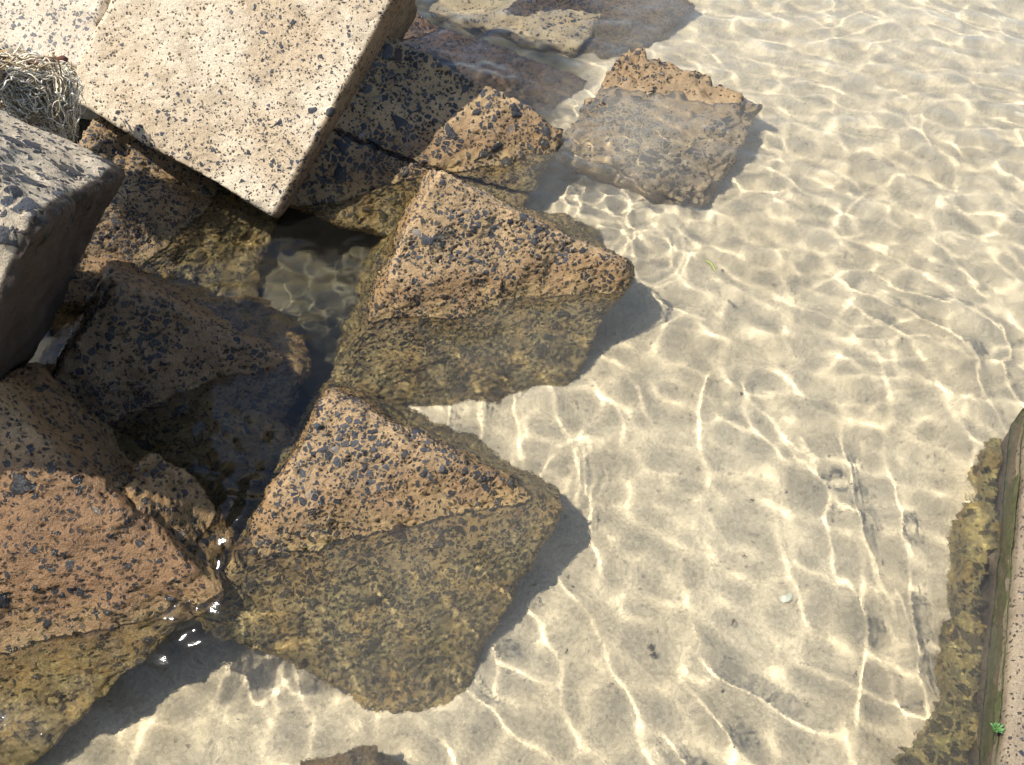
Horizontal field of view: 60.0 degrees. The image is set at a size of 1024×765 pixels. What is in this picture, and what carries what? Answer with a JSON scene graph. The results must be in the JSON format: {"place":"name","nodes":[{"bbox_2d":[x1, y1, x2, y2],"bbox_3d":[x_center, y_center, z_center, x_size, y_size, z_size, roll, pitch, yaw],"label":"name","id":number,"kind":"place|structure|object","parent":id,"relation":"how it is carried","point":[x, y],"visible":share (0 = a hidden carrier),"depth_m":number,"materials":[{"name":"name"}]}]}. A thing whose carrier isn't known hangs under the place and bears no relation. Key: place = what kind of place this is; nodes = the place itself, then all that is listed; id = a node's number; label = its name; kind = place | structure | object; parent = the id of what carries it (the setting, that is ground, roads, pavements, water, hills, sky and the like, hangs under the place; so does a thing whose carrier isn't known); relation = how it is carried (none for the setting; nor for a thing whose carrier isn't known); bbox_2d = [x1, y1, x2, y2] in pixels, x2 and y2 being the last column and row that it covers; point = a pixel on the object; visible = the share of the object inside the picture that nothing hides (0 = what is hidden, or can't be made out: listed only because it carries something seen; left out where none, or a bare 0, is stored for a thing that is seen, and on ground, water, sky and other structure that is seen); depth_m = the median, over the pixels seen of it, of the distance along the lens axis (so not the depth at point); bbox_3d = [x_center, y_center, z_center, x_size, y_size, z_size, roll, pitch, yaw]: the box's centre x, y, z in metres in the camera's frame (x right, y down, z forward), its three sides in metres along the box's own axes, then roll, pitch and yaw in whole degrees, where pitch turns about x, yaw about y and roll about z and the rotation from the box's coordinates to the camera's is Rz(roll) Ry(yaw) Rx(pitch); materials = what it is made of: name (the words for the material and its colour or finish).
{"place":"outdoors","nodes":[
{"label":"outdoors","id":0,"kind":"place"},
{"bbox_2d":[0,0,1023,764],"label":"water","id":1,"kind":"structure","parent":0,"point":[764,472],"depth_m":3.74,"materials":[{"name":"clear liquid"}]},
{"bbox_2d":[705,260,715,271],"bbox_3d":[0.985,-0.581,4.384,0.016,0.014,0.090,-21,53,-17],"label":"seaweed blade","id":2,"kind":"object","parent":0,"point":[711,264],"visible":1,"depth_m":4.38,"materials":[{"name":"plant"}]},
{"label":"sand bed","id":3,"kind":"structure","parent":0,"visible":0},
{"bbox_2d":[0,362,223,652],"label":"concrete block","id":4,"kind":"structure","parent":3,"relation":"on","point":[86,545],"depth_m":3.13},
{"bbox_2d":[0,109,125,379],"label":"concrete block","id":5,"kind":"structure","parent":4,"relation":"on","point":[58,193],"depth_m":3.23,"materials":[{"name":"grey concrete"}]},
{"bbox_2d":[58,115,219,310],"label":"concrete block","id":6,"kind":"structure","parent":3,"relation":"on","point":[159,201],"depth_m":4.48,"materials":[{"name":"brown concrete"}]},
{"bbox_2d":[0,43,86,143],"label":"nest","id":7,"kind":"object","parent":6,"relation":"on","point":[42,95],"visible":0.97,"depth_m":3.97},
{"bbox_2d":[24,55,67,66],"bbox_3d":[-2.110,-1.439,3.996,0.214,0.066,0.036,-34,58,-25],"label":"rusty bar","id":8,"kind":"object","parent":7,"relation":"on","point":[62,58],"visible":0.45,"depth_m":4.00,"materials":[{"name":"brown metal"}]},
{"bbox_2d":[112,453,215,552],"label":"concrete block","id":9,"kind":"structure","parent":3,"relation":"on","point":[176,501],"depth_m":3.33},
{"bbox_2d":[53,259,284,422],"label":"concrete block","id":10,"kind":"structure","parent":3,"relation":"on","point":[138,340],"depth_m":3.77,"materials":[{"name":"brown concrete"}]},
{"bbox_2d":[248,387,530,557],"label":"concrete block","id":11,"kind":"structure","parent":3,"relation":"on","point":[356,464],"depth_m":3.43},
{"bbox_2d":[403,13,436,38],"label":"concrete block","id":12,"kind":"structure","parent":3,"relation":"on","point":[420,26],"depth_m":5.85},
{"bbox_2d":[290,36,562,206],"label":"concrete block","id":13,"kind":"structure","parent":3,"relation":"on","point":[409,113],"depth_m":4.83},
{"bbox_2d":[73,0,416,217],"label":"concrete block","id":14,"kind":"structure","parent":13,"relation":"on","point":[248,101],"depth_m":4.38,"materials":[{"name":"beige concrete"}]},
{"bbox_2d":[0,0,110,119],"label":"concrete block","id":15,"kind":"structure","parent":14,"relation":"on","point":[66,28],"depth_m":4.36,"materials":[{"name":"beige concrete"}]},
{"bbox_2d":[368,169,634,322],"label":"concrete block","id":16,"kind":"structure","parent":3,"relation":"on","point":[462,248],"depth_m":4.16,"materials":[{"name":"beige concrete"}]},
{"bbox_2d":[585,47,743,106],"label":"concrete block","id":17,"kind":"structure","parent":3,"relation":"on","point":[636,69],"depth_m":5.36,"materials":[{"name":"beige concrete"}]},
{"bbox_2d":[991,408,1023,764],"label":"pier","id":18,"kind":"structure","parent":3,"relation":"on","point":[1008,748],"depth_m":3.05,"materials":[{"name":"concrete"}]},
{"bbox_2d":[990,722,1005,732],"bbox_3d":[1.569,1.121,2.867,0.045,0.048,0.038,0,50,0],"label":"green sprig","id":19,"kind":"object","parent":18,"relation":"attached to","point":[997,727],"visible":1,"depth_m":2.86,"materials":[{"name":"green plant"}]}
]}

